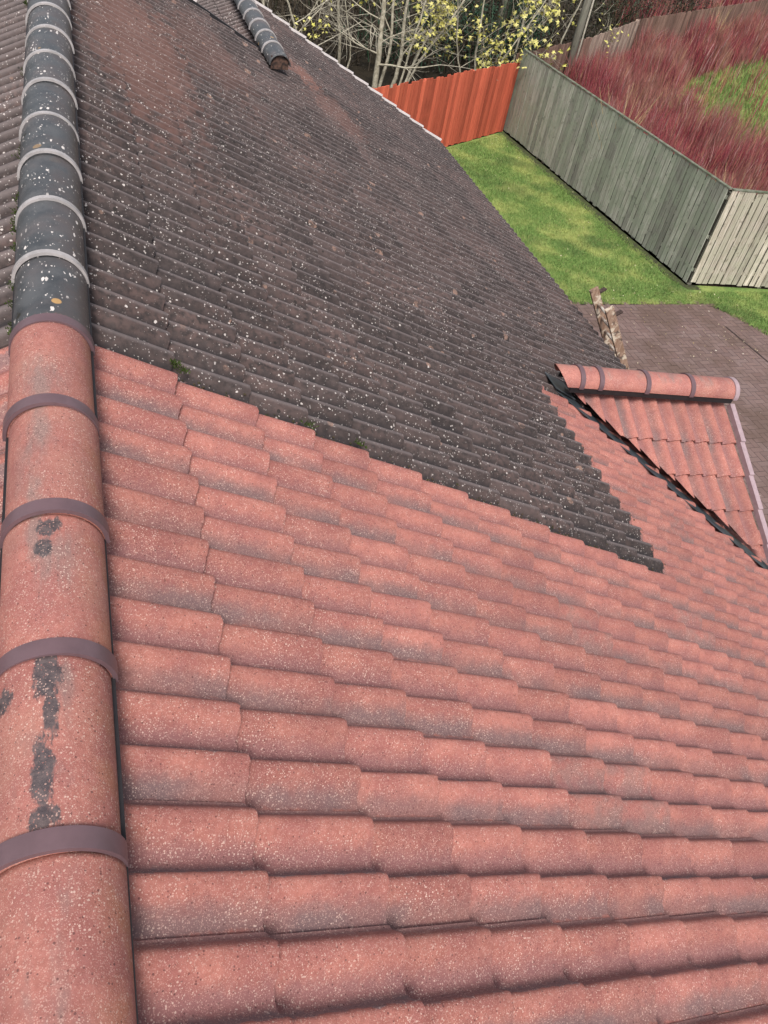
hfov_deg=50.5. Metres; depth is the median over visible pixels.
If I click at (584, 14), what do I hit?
utility pole
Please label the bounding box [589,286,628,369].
ladder
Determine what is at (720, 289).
lawn
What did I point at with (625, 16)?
dark undergrowth
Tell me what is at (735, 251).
timber fence
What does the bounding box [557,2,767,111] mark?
tall stem thicket
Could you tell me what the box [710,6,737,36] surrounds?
straw grass
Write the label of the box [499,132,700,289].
bare soil edging
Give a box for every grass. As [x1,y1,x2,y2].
[591,84,662,148]
[661,55,767,146]
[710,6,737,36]
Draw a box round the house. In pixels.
[0,0,767,1023]
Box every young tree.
[261,0,401,51]
[305,0,503,87]
[307,0,350,68]
[310,0,485,87]
[397,0,575,71]
[512,0,628,62]
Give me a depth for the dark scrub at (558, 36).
27.50 m
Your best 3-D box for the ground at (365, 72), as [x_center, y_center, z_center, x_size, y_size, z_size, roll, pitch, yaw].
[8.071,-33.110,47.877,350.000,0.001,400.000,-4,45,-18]
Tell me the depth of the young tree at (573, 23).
26.12 m
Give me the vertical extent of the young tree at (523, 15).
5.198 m
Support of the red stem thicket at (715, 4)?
on the ground at (365, 72)
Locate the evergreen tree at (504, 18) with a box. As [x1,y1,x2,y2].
[450,0,553,60]
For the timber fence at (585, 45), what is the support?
on the ground at (365, 72)
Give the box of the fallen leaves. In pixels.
[474,146,757,364]
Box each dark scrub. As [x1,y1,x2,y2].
[256,0,525,79]
[409,0,625,68]
[497,0,724,43]
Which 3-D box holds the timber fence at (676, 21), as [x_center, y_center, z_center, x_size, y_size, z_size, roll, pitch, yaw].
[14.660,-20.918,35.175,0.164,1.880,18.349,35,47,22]
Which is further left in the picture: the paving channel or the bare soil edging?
the bare soil edging
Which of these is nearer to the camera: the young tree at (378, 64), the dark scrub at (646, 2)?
the young tree at (378, 64)
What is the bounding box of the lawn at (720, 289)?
[446,131,767,333]
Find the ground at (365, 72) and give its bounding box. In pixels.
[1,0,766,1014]
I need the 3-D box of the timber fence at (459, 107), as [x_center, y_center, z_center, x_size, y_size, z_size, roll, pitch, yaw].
[0.897,-9.602,19.762,0.161,1.836,8.084,35,47,22]
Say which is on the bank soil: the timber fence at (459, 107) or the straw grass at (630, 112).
the straw grass at (630, 112)
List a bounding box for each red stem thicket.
[570,20,767,195]
[601,0,758,36]
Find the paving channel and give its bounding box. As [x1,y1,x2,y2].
[725,326,767,361]
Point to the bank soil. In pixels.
(653, 255)
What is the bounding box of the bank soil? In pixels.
[503,53,767,288]
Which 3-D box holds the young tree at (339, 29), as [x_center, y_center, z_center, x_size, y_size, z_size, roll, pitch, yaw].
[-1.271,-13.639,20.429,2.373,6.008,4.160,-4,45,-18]
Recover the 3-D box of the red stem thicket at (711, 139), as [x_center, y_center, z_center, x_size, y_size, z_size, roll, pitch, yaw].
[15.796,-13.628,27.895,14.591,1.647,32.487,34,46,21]
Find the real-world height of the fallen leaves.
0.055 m
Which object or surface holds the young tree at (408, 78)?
on the ground at (365, 72)
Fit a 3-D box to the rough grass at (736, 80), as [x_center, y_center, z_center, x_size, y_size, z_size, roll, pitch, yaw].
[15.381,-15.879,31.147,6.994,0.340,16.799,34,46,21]
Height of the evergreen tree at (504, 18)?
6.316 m
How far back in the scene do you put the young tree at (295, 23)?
20.55 m
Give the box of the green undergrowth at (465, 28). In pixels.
[341,0,555,71]
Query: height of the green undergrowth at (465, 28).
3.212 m
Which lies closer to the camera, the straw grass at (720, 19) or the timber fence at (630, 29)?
the timber fence at (630, 29)
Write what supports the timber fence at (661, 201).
on the bank soil
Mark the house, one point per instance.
(382, 588)
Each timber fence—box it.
[373,62,519,146]
[503,49,731,283]
[505,37,591,120]
[585,19,640,62]
[629,0,767,55]
[687,188,767,287]
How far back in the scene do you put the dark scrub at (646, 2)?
33.65 m
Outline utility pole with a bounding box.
[563,0,593,74]
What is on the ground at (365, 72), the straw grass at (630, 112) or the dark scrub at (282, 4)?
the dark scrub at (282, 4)
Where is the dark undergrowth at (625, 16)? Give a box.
[266,0,718,42]
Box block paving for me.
[573,301,767,529]

